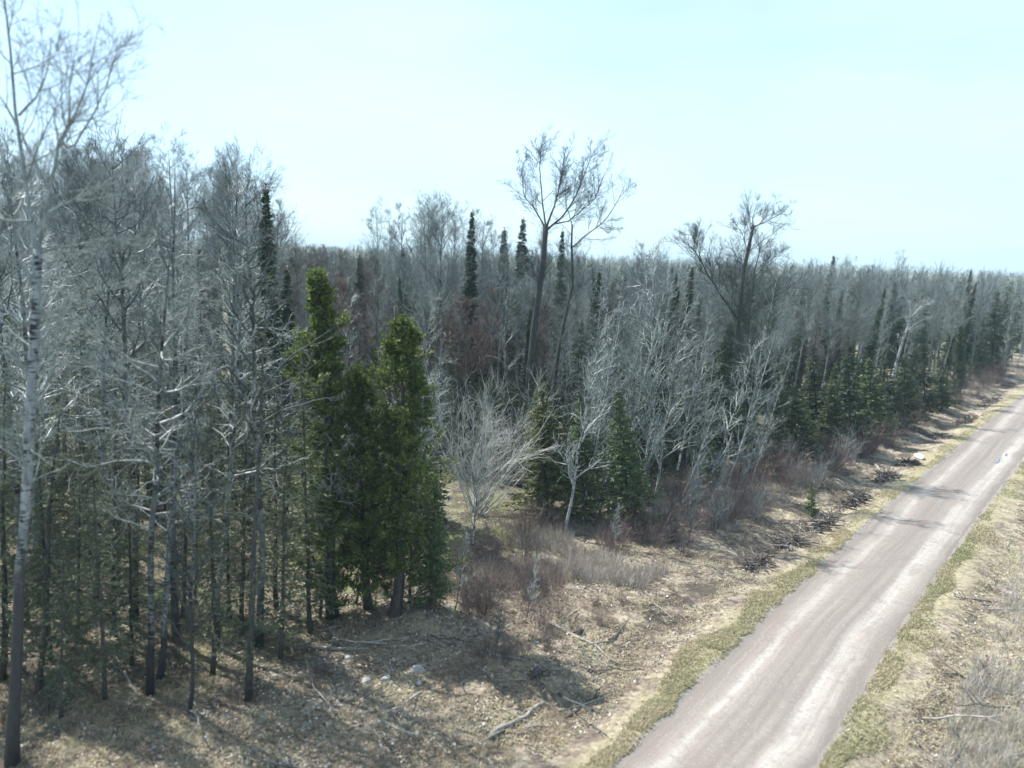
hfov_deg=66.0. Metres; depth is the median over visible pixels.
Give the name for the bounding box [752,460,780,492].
bare shrub
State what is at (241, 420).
thin spruce
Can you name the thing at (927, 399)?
spruce tree
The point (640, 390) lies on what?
birch tree
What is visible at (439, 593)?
bare shrub
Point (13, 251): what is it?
aspen tree
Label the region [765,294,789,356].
aspen tree
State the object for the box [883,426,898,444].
bare shrub
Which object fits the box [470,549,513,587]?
bare shrub
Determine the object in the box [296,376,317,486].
dark hardwood tree
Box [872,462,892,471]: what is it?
fallen log
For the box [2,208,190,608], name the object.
crooked aspen
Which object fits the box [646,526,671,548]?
bare shrub
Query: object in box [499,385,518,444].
spruce tree
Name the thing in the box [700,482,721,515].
alder shrub
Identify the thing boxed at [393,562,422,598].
bare shrub
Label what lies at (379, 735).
fallen stick
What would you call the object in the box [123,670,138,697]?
fallen log
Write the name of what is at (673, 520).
bare shrub
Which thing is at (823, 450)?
bare shrub
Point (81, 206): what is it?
aspen tree
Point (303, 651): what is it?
fallen stick
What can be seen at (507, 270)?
aspen tree
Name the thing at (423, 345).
birch tree
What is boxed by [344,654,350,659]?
rock
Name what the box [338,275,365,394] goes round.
aspen tree
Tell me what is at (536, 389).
fir tree
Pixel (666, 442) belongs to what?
spruce tree
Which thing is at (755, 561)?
brush pile
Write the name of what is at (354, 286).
dark hardwood tree
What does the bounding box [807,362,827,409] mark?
fir tree
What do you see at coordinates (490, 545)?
bare shrub
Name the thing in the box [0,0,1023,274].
sky
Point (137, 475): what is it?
thin spruce
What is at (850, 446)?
bare shrub
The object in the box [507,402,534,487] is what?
spruce tree
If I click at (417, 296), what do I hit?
dark hardwood tree
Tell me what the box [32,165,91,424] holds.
aspen tree
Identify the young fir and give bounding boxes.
[699,425,726,487]
[801,482,819,516]
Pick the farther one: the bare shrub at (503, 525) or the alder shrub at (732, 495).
the alder shrub at (732, 495)
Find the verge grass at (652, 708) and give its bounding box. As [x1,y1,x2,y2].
[574,387,1023,767]
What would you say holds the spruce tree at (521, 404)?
on the ground at (584, 745)
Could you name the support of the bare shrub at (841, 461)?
on the ground at (584, 745)
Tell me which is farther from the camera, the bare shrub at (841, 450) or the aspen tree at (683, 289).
the aspen tree at (683, 289)
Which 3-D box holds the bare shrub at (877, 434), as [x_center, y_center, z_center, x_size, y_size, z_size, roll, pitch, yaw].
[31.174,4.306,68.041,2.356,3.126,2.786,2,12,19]
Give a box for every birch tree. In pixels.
[0,0,167,767]
[167,238,201,432]
[351,280,389,389]
[421,283,447,395]
[451,402,504,575]
[483,276,525,414]
[509,311,521,366]
[548,286,627,532]
[548,328,582,430]
[573,309,633,503]
[574,292,611,478]
[577,310,614,451]
[578,290,635,521]
[598,305,656,516]
[600,268,688,523]
[602,327,624,456]
[606,230,684,511]
[611,304,645,435]
[612,294,635,371]
[631,277,691,508]
[638,281,707,510]
[661,334,697,466]
[664,339,693,470]
[667,304,721,509]
[682,380,729,499]
[690,354,724,503]
[696,333,768,503]
[722,327,784,494]
[732,375,784,486]
[742,309,766,392]
[750,348,794,483]
[805,321,825,409]
[835,276,855,341]
[872,290,895,383]
[886,263,935,386]
[902,295,923,385]
[998,295,1021,377]
[1016,305,1023,367]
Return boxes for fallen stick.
[151,724,197,747]
[181,665,209,674]
[185,704,212,737]
[216,672,279,695]
[261,701,289,733]
[261,758,338,764]
[283,631,339,647]
[285,645,317,657]
[302,658,332,710]
[315,667,363,685]
[319,634,351,654]
[331,631,386,647]
[365,728,393,737]
[372,691,421,719]
[372,726,383,756]
[377,690,419,697]
[386,637,427,649]
[399,708,415,735]
[431,633,479,645]
[437,689,472,697]
[460,729,504,752]
[487,648,525,659]
[504,703,527,714]
[521,717,542,729]
[525,713,566,729]
[558,611,577,625]
[558,692,594,715]
[559,688,617,711]
[565,648,599,661]
[573,640,613,648]
[585,660,643,672]
[608,612,634,639]
[641,604,664,620]
[645,583,675,622]
[886,699,921,747]
[908,664,958,674]
[916,640,962,676]
[922,616,957,634]
[923,706,1008,726]
[942,718,958,739]
[947,587,989,605]
[949,738,967,767]
[951,590,991,601]
[951,686,1010,708]
[962,676,1017,698]
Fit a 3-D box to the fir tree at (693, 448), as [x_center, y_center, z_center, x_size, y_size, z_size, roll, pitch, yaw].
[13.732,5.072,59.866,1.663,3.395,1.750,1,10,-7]
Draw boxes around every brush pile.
[731,548,779,573]
[761,524,819,550]
[792,507,857,534]
[830,484,874,510]
[859,464,904,483]
[894,454,921,468]
[921,430,955,439]
[946,414,984,424]
[974,395,1004,404]
[996,379,1016,388]
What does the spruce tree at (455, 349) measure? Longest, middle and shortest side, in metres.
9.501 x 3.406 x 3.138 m
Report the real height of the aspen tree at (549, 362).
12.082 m
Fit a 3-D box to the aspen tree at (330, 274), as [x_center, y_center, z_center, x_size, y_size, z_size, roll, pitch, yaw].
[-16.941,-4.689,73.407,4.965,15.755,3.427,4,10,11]
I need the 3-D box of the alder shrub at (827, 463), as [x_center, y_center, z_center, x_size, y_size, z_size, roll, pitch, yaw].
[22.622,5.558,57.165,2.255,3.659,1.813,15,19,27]
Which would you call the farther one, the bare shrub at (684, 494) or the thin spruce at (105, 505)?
the bare shrub at (684, 494)
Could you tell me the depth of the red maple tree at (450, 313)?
80.19 m
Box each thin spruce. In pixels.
[0,315,21,510]
[0,376,51,682]
[0,387,21,556]
[0,394,96,694]
[0,497,12,552]
[2,328,61,522]
[2,345,22,503]
[5,344,67,525]
[9,400,87,659]
[28,556,89,718]
[38,362,73,517]
[41,442,109,644]
[45,361,68,449]
[45,382,71,505]
[52,334,112,523]
[53,302,119,518]
[59,370,111,561]
[67,436,144,701]
[69,409,147,636]
[73,353,105,469]
[85,359,147,592]
[90,300,143,490]
[99,444,161,668]
[105,408,125,489]
[110,340,160,502]
[117,351,142,446]
[118,316,141,451]
[131,311,154,429]
[132,323,180,525]
[146,289,179,421]
[147,372,183,511]
[154,413,216,617]
[163,316,194,448]
[177,384,248,675]
[177,402,220,602]
[194,350,226,483]
[194,394,287,634]
[196,379,257,618]
[198,305,241,494]
[199,351,222,463]
[200,321,241,475]
[223,335,249,479]
[231,356,273,501]
[235,361,251,469]
[239,384,305,608]
[247,407,316,659]
[267,355,348,634]
[273,386,300,510]
[366,400,385,507]
[395,422,429,603]
[655,396,677,478]
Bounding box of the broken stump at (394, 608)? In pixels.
[387,553,404,618]
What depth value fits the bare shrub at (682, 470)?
50.64 m
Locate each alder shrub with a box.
[643,485,668,534]
[663,493,690,528]
[685,452,707,500]
[690,472,708,510]
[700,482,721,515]
[705,478,720,504]
[707,485,733,527]
[712,497,735,528]
[721,449,736,488]
[726,476,741,506]
[746,480,777,521]
[748,474,770,512]
[779,434,810,478]
[781,422,800,465]
[799,452,812,487]
[814,442,839,482]
[814,454,833,486]
[833,424,857,457]
[847,427,866,462]
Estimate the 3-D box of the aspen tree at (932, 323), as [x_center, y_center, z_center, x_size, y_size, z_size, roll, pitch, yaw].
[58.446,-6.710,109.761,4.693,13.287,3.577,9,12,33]
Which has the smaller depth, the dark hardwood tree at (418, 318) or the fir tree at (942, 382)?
the dark hardwood tree at (418, 318)
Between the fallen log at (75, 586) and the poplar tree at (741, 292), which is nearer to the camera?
the fallen log at (75, 586)
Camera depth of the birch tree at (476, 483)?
38.35 m
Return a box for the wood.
[1,235,1023,379]
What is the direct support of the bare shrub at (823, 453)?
on the ground at (584, 745)
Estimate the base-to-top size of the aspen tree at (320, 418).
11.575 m
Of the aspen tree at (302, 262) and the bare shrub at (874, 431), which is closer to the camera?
the bare shrub at (874, 431)
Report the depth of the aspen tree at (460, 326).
77.02 m
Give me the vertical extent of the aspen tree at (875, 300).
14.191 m
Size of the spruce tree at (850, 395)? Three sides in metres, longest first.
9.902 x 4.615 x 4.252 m
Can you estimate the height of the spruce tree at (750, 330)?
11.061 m
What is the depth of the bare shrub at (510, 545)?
42.52 m
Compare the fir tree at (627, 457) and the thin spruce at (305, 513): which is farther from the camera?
the fir tree at (627, 457)
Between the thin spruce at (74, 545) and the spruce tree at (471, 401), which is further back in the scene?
the spruce tree at (471, 401)
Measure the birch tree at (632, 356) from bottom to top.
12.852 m
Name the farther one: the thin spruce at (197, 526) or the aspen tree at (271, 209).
the aspen tree at (271, 209)
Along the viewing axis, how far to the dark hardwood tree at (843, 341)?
97.84 m
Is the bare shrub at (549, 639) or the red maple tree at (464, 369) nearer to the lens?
the bare shrub at (549, 639)
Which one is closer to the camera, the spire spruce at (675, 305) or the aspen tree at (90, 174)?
the spire spruce at (675, 305)
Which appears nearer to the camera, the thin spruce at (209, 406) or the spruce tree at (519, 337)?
the thin spruce at (209, 406)
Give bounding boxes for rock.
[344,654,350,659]
[360,677,370,684]
[380,675,390,681]
[410,665,425,673]
[914,453,923,459]
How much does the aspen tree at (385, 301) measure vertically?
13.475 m
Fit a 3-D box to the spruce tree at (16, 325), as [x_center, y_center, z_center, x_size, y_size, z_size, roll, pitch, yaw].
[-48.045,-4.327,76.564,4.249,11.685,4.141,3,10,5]
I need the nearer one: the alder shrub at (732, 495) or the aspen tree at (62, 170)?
the alder shrub at (732, 495)
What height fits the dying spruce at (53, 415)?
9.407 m
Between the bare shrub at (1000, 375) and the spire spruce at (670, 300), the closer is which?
the spire spruce at (670, 300)
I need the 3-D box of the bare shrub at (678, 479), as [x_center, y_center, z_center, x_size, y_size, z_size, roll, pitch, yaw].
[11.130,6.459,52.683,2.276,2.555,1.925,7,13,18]
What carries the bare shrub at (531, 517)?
on the ground at (584, 745)
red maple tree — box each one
[332,275,360,373]
[431,274,451,322]
[432,277,461,371]
[446,296,482,406]
[469,295,493,410]
[476,286,511,382]
[520,310,553,391]
[534,303,553,379]
[573,300,585,350]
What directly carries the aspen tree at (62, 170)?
on the ground at (584, 745)
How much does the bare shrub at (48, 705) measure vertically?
1.824 m
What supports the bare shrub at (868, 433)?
on the ground at (584, 745)
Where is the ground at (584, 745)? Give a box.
[0,237,1023,767]
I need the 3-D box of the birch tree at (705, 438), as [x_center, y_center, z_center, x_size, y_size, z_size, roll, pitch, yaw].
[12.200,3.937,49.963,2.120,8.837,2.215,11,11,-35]
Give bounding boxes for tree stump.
[527,667,546,681]
[573,627,584,635]
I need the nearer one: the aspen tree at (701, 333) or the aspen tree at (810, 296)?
the aspen tree at (701, 333)
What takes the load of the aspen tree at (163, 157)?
on the ground at (584, 745)
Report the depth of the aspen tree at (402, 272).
80.39 m
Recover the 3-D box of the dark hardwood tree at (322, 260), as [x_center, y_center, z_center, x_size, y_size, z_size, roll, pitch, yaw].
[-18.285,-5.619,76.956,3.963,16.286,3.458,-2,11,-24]
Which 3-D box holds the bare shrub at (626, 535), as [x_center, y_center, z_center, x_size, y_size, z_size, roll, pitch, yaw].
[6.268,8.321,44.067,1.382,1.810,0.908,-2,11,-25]
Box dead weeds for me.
[929,547,1023,767]
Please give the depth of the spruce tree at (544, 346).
83.59 m
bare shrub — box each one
[9,600,50,639]
[21,658,73,715]
[64,613,94,651]
[102,570,123,594]
[143,609,203,661]
[210,673,246,710]
[301,657,332,688]
[305,650,332,677]
[359,578,381,606]
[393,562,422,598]
[414,561,440,609]
[425,573,447,606]
[437,557,464,587]
[443,533,462,562]
[448,538,489,582]
[451,548,466,571]
[453,578,486,616]
[454,586,477,614]
[455,525,483,555]
[455,558,476,597]
[456,561,511,615]
[461,558,506,603]
[463,521,509,566]
[464,512,496,546]
[465,581,489,612]
[468,541,484,565]
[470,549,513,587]
[470,568,498,613]
[471,524,493,557]
[473,604,509,655]
[474,527,503,560]
[475,578,507,614]
[475,643,489,657]
[477,573,512,605]
[481,502,510,540]
[482,558,512,590]
[482,570,520,612]
[483,519,497,542]
[486,520,507,556]
[488,542,505,560]
[495,511,515,536]
[495,542,525,573]
[495,648,519,665]
[500,569,531,602]
[501,630,525,653]
[502,509,529,540]
[503,519,546,560]
[504,515,527,536]
[504,630,522,646]
[506,502,530,529]
[507,531,513,551]
[509,515,559,557]
[510,552,546,582]
[510,562,542,602]
[510,563,541,597]
[512,537,546,578]
[513,552,550,592]
[515,486,543,527]
[515,506,544,536]
[515,599,529,616]
[518,637,539,657]
[519,589,540,611]
[521,546,557,579]
[525,586,558,629]
[525,622,542,639]
[527,493,558,527]
[531,543,553,567]
[533,591,547,607]
[536,499,558,521]
[537,571,550,593]
[538,573,567,610]
[538,600,560,624]
[538,623,552,646]
[539,631,558,648]
[542,560,567,583]
[542,631,561,648]
[543,553,566,573]
[543,581,555,596]
[547,500,567,520]
[548,504,572,527]
[549,563,566,590]
[551,513,567,531]
[551,575,588,615]
[551,626,561,636]
[558,626,576,647]
[564,554,586,582]
[583,493,612,525]
[589,590,601,605]
[591,606,606,622]
[592,511,629,540]
[594,605,607,622]
[596,526,606,547]
[598,519,625,550]
[600,512,620,541]
[606,523,639,550]
[615,505,636,537]
[617,521,636,547]
[618,497,660,539]
[621,497,649,538]
[625,518,649,544]
[626,500,657,534]
[638,474,671,509]
[642,454,677,498]
[644,518,658,542]
[645,516,676,549]
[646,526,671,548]
[649,492,681,528]
[651,465,711,510]
[654,498,698,543]
[657,464,699,504]
[658,492,708,541]
[661,461,698,495]
[661,499,689,527]
[668,447,726,491]
[668,463,694,493]
[669,492,687,513]
[670,515,719,555]
[670,519,690,540]
[673,471,718,515]
[685,460,736,507]
[691,499,714,526]
[704,506,731,531]
[706,487,740,516]
[709,440,743,482]
[709,479,745,505]
[711,484,751,523]
[713,480,753,528]
[715,499,743,526]
[718,447,750,488]
[720,461,754,506]
[721,467,760,514]
[722,453,761,485]
[731,459,777,498]
[732,462,768,514]
[735,478,778,521]
[737,445,777,491]
[744,494,772,523]
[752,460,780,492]
[754,441,783,482]
[764,443,791,479]
[765,434,800,470]
[769,442,806,477]
[770,438,815,487]
[772,432,796,472]
[775,453,804,488]
[778,437,803,467]
[796,453,828,492]
[798,439,850,483]
[803,427,838,464]
[804,432,842,467]
[810,422,859,466]
[812,437,838,467]
[817,435,839,469]
[819,441,851,470]
[828,441,861,463]
[828,444,848,473]
[828,449,850,473]
[829,438,852,472]
[834,444,858,470]
[844,436,859,456]
[848,416,887,454]
[851,437,871,459]
[858,437,876,456]
[859,418,888,446]
[865,418,890,452]
[865,421,886,450]
[880,408,915,440]
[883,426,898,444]
[887,418,904,446]
[896,401,919,432]
[903,414,922,435]
[918,408,936,426]
[948,380,978,407]
[966,374,989,397]
[967,367,982,383]
[974,358,991,381]
[978,368,998,388]
[979,364,1000,384]
[981,370,997,387]
[988,358,1012,377]
[991,357,1009,379]
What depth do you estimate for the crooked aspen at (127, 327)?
50.72 m
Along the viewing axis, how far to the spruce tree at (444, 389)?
72.29 m
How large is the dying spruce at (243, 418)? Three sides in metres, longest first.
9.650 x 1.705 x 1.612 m
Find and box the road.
[616,396,1023,767]
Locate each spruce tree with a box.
[5,294,28,392]
[40,311,68,413]
[139,292,185,424]
[178,277,209,408]
[226,274,259,431]
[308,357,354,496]
[343,345,370,443]
[351,332,390,490]
[362,369,413,505]
[403,397,450,532]
[410,296,417,335]
[420,310,445,414]
[424,359,449,453]
[433,311,447,369]
[442,327,475,423]
[442,371,447,422]
[442,392,468,463]
[443,390,464,452]
[443,401,469,479]
[444,348,455,393]
[445,340,475,428]
[446,384,454,432]
[450,392,474,467]
[461,348,476,413]
[462,386,478,460]
[462,402,488,477]
[466,384,477,436]
[468,350,478,397]
[474,337,487,392]
[477,389,490,436]
[479,386,500,464]
[481,332,506,389]
[484,344,503,401]
[484,382,516,482]
[484,391,502,455]
[496,387,520,461]
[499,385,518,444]
[502,293,526,375]
[504,427,514,472]
[505,311,525,381]
[505,326,521,385]
[506,351,520,393]
[507,359,515,389]
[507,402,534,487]
[509,368,523,415]
[512,393,523,460]
[513,390,534,472]
[518,294,544,366]
[519,294,546,379]
[524,387,564,491]
[532,301,553,390]
[532,344,545,394]
[543,325,567,424]
[548,354,572,436]
[556,398,581,483]
[558,394,572,459]
[559,398,572,441]
[560,401,575,476]
[562,321,586,410]
[567,346,580,400]
[569,308,581,363]
[571,372,602,473]
[575,364,596,440]
[590,370,630,498]
[597,340,602,398]
[604,309,618,377]
[621,318,676,491]
[629,321,660,464]
[632,319,667,424]
[632,331,646,401]
[632,404,645,483]
[686,345,697,392]
[687,342,703,411]
[693,320,743,466]
[694,416,714,461]
[701,332,732,407]
[702,348,726,436]
[704,335,732,435]
[720,324,742,385]
[731,362,754,445]
[733,367,742,414]
[738,310,760,392]
[739,371,758,425]
[751,318,779,415]
[763,396,794,471]
[771,343,785,380]
[779,389,795,432]
[781,299,799,364]
[781,308,802,388]
[782,314,807,406]
[790,350,805,393]
[797,345,835,446]
[805,298,832,367]
[824,375,828,394]
[829,298,860,386]
[829,340,876,449]
[833,343,854,401]
[860,323,880,377]
[872,349,907,427]
[895,317,927,392]
[908,325,927,374]
[910,343,942,418]
[966,320,992,376]
[976,290,1013,371]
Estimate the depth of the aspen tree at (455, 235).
96.42 m
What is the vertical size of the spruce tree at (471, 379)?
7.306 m
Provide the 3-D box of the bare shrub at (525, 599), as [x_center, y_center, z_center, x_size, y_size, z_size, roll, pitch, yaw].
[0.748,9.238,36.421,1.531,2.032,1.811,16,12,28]
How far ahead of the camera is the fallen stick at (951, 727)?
28.15 m
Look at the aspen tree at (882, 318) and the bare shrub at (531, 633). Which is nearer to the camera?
the bare shrub at (531, 633)
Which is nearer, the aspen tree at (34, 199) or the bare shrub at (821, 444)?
the bare shrub at (821, 444)
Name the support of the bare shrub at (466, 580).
on the ground at (584, 745)
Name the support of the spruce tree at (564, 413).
on the ground at (584, 745)
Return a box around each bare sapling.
[58,417,83,549]
[141,374,252,713]
[187,396,200,452]
[203,409,229,513]
[355,453,393,604]
[451,526,474,610]
[492,583,511,653]
[525,552,542,616]
[611,502,623,540]
[684,460,702,517]
[685,485,704,545]
[689,455,704,512]
[713,453,726,482]
[713,460,729,510]
[737,442,752,486]
[740,453,753,495]
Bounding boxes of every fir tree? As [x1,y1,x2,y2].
[406,467,455,612]
[430,345,449,384]
[442,416,447,453]
[473,379,484,416]
[476,373,502,427]
[476,383,490,421]
[480,360,506,413]
[497,384,508,423]
[505,387,582,522]
[507,367,518,417]
[531,372,547,413]
[531,374,546,423]
[557,398,613,529]
[593,389,665,533]
[593,399,610,449]
[654,406,680,462]
[664,409,681,455]
[668,418,695,473]
[671,380,693,436]
[674,390,685,438]
[679,389,704,451]
[680,431,701,471]
[729,399,747,454]
[735,416,773,478]
[759,359,788,414]
[759,405,778,435]
[773,384,822,464]
[779,372,789,401]
[781,387,788,407]
[793,379,808,415]
[804,394,821,423]
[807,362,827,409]
[809,383,859,453]
[825,358,840,393]
[828,375,844,413]
[847,353,863,392]
[848,358,908,443]
[890,359,931,431]
[928,358,962,411]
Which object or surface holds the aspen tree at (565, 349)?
on the ground at (584, 745)
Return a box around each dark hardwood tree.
[202,259,228,403]
[265,345,304,527]
[270,370,294,497]
[275,263,308,376]
[281,237,307,338]
[294,348,321,512]
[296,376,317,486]
[298,243,315,326]
[306,244,333,318]
[309,245,321,268]
[313,248,331,268]
[321,290,358,516]
[329,247,351,327]
[331,263,349,395]
[336,292,358,392]
[339,276,352,338]
[342,303,380,530]
[347,257,379,360]
[348,272,365,315]
[348,289,363,357]
[352,256,369,320]
[361,271,387,378]
[363,252,376,326]
[365,255,383,366]
[380,297,400,406]
[408,266,414,311]
[408,299,423,363]
[409,269,421,363]
[420,258,438,312]
[420,326,445,452]
[494,271,519,382]
[601,281,618,362]
[649,331,682,482]
[663,282,684,348]
[783,297,801,370]
[801,310,830,404]
[824,322,842,384]
[833,282,868,379]
[839,319,845,356]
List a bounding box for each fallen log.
[43,572,147,601]
[65,578,128,642]
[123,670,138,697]
[305,632,367,650]
[358,636,409,643]
[377,717,417,737]
[488,701,551,738]
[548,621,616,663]
[563,501,620,536]
[565,685,607,718]
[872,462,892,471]
[968,409,997,418]
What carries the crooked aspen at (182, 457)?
on the ground at (584, 745)
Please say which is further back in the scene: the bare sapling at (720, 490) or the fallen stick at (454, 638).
the bare sapling at (720, 490)
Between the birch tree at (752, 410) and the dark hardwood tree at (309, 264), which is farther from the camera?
the dark hardwood tree at (309, 264)
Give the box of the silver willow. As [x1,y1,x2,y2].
[421,356,575,522]
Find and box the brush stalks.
[414,357,1023,589]
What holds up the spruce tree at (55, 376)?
on the ground at (584, 745)
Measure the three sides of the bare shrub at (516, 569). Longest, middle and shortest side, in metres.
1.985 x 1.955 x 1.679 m
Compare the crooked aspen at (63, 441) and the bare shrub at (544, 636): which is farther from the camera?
the crooked aspen at (63, 441)
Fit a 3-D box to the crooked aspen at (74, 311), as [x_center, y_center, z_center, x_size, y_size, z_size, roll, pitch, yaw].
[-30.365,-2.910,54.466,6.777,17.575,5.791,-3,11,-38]
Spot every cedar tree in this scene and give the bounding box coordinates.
[269,266,374,619]
[314,363,406,610]
[321,313,472,610]
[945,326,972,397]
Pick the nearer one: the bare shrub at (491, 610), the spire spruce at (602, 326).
the bare shrub at (491, 610)
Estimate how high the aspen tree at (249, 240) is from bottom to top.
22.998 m
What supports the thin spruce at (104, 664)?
on the ground at (584, 745)
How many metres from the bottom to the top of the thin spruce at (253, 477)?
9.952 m
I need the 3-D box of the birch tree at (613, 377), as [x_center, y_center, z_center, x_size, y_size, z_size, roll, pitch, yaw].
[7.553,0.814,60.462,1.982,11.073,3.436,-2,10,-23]
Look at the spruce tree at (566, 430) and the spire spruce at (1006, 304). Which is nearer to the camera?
the spruce tree at (566, 430)
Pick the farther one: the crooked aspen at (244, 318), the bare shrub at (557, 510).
the crooked aspen at (244, 318)
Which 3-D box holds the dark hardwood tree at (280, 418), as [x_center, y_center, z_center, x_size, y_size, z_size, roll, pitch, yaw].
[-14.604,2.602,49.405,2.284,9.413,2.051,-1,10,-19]
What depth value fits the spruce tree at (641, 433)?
55.70 m
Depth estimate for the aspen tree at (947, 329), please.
103.84 m
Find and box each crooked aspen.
[0,213,99,520]
[0,224,106,591]
[0,346,24,531]
[1,225,56,433]
[1,325,55,535]
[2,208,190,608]
[13,209,94,488]
[19,238,101,481]
[27,218,114,454]
[39,250,166,564]
[43,197,130,433]
[59,197,247,695]
[62,237,144,387]
[63,265,146,456]
[74,245,263,679]
[87,266,170,394]
[112,262,191,412]
[129,284,202,463]
[138,204,226,489]
[141,258,323,647]
[143,254,219,483]
[146,264,246,503]
[147,299,220,487]
[155,260,225,459]
[212,245,285,382]
[218,285,251,435]
[239,324,314,540]
[241,250,280,350]
[241,276,276,474]
[290,369,366,618]
[424,356,465,470]
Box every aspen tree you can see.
[0,116,73,378]
[0,128,52,302]
[0,134,101,630]
[0,146,60,284]
[0,146,86,565]
[0,151,56,620]
[0,160,21,270]
[0,169,27,388]
[2,140,53,295]
[6,135,49,360]
[10,139,137,503]
[16,136,57,294]
[23,134,104,402]
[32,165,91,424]
[33,180,61,377]
[34,167,87,285]
[36,162,67,344]
[40,141,82,227]
[42,157,94,414]
[47,102,216,620]
[51,151,152,523]
[53,135,164,427]
[53,136,110,402]
[56,146,82,229]
[58,141,120,364]
[59,135,111,324]
[59,197,143,466]
[72,126,179,496]
[77,140,138,347]
[93,125,158,388]
[98,150,250,642]
[99,164,160,387]
[102,147,143,240]
[104,138,138,326]
[117,138,182,372]
[120,161,199,395]
[123,132,178,345]
[130,121,203,369]
[142,199,179,335]
[147,166,174,265]
[164,140,214,336]
[175,131,276,510]
[175,203,198,285]
[178,184,293,525]
[181,141,342,647]
[182,159,231,379]
[186,146,255,373]
[186,164,266,433]
[187,172,238,334]
[190,185,225,298]
[192,143,254,297]
[194,142,253,289]
[200,142,249,272]
[205,197,229,335]
[228,142,309,290]
[234,188,279,283]
[237,158,309,293]
[250,197,296,321]
[251,190,288,274]
[287,343,308,486]
[291,246,307,310]
[291,258,308,322]
[292,242,311,326]
[292,279,310,339]
[292,346,347,486]
[293,251,314,327]
[313,248,356,313]
[328,255,350,334]
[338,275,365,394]
[346,269,368,318]
[347,256,364,299]
[359,195,400,343]
[363,279,391,422]
[370,293,388,390]
[371,289,439,436]
[376,208,400,314]
[380,199,429,402]
[386,195,472,424]
[387,252,413,319]
[392,189,449,342]
[392,352,455,558]
[404,190,479,414]
[410,191,449,331]
[427,339,468,474]
[429,200,479,343]
[430,258,446,333]
[432,209,493,309]
[442,283,459,344]
[449,302,470,350]
[454,207,498,329]
[472,257,496,360]
[477,221,500,326]
[477,299,495,370]
[483,306,503,393]
[484,226,527,404]
[489,239,520,289]
[511,275,538,372]
[512,256,536,327]
[516,240,548,319]
[518,244,562,330]
[531,255,554,299]
[535,306,575,401]
[537,292,560,387]
[547,300,578,422]
[548,271,574,306]
[550,237,589,348]
[565,290,590,370]
[568,268,589,325]
[570,270,609,334]
[571,339,609,488]
[577,298,616,398]
[581,337,625,478]
[600,300,651,497]
[610,248,660,339]
[611,282,649,379]
[612,315,645,386]
[614,242,651,350]
[617,261,656,347]
[620,293,647,384]
[624,278,660,343]
[632,287,665,369]
[639,269,667,325]
[646,238,683,320]
[646,264,682,322]
[664,290,695,402]
[665,277,702,403]
[676,271,694,327]
[679,260,695,308]
[680,283,729,451]
[680,292,729,479]
[681,259,731,415]
[682,260,714,324]
[689,258,717,328]
[692,279,732,368]
[696,245,735,326]
[706,251,737,333]
[717,256,800,492]
[724,250,750,342]
[724,274,740,326]
[729,286,782,422]
[763,252,796,348]
[763,300,799,424]
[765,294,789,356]
[766,260,796,386]
[784,257,830,384]
[786,258,825,387]
[797,286,817,368]
[798,291,821,321]
[801,297,820,378]
[805,291,832,379]
[806,256,853,332]
[816,278,853,397]
[823,255,858,322]
[829,263,886,406]
[849,277,885,374]
[850,288,885,374]
[857,265,881,360]
[861,280,883,329]
[867,286,892,389]
[876,247,917,377]
[876,262,911,383]
[891,265,939,391]
[896,280,919,377]
[918,289,948,377]
[928,283,965,386]
[942,281,976,374]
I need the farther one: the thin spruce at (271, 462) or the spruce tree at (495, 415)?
the spruce tree at (495, 415)
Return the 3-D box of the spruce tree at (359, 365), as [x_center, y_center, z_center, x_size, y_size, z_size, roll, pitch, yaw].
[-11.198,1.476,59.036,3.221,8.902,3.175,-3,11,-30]
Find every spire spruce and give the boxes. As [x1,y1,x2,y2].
[67,261,91,388]
[136,271,148,368]
[194,249,209,392]
[213,268,226,377]
[244,182,290,508]
[272,265,306,480]
[305,304,325,425]
[347,254,369,371]
[393,245,411,343]
[395,276,407,363]
[433,274,443,363]
[449,271,459,345]
[455,209,481,380]
[490,227,513,378]
[507,217,531,340]
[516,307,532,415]
[545,228,566,361]
[574,269,601,407]
[585,272,594,352]
[596,281,605,368]
[604,284,613,339]
[619,292,627,353]
[661,288,679,408]
[662,267,673,346]
[663,271,678,355]
[669,263,694,400]
[688,295,703,378]
[692,267,703,336]
[704,306,719,381]
[738,272,749,365]
[760,291,776,382]
[795,285,805,374]
[797,302,808,383]
[812,288,830,378]
[824,256,835,355]
[826,289,843,384]
[857,287,885,389]
[878,282,897,377]
[889,290,906,366]
[939,290,962,374]
[950,281,977,376]
[955,268,972,341]
[994,292,1008,349]
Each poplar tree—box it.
[497,124,618,423]
[546,167,636,410]
[667,186,812,454]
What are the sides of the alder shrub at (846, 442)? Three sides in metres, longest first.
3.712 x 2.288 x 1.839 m
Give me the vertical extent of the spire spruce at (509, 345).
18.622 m
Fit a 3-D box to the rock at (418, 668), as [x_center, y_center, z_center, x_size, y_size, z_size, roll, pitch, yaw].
[-3.644,11.144,30.639,0.666,0.324,0.477,5,10,15]
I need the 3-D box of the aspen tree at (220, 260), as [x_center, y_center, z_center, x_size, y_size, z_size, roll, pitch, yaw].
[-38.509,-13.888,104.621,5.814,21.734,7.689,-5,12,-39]
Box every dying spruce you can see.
[46,378,66,449]
[84,288,108,478]
[141,278,181,504]
[211,275,288,701]
[235,348,251,490]
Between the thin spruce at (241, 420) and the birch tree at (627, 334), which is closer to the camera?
the thin spruce at (241, 420)
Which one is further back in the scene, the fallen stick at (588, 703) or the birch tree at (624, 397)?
the birch tree at (624, 397)
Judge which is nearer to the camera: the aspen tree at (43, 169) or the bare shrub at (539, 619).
the bare shrub at (539, 619)

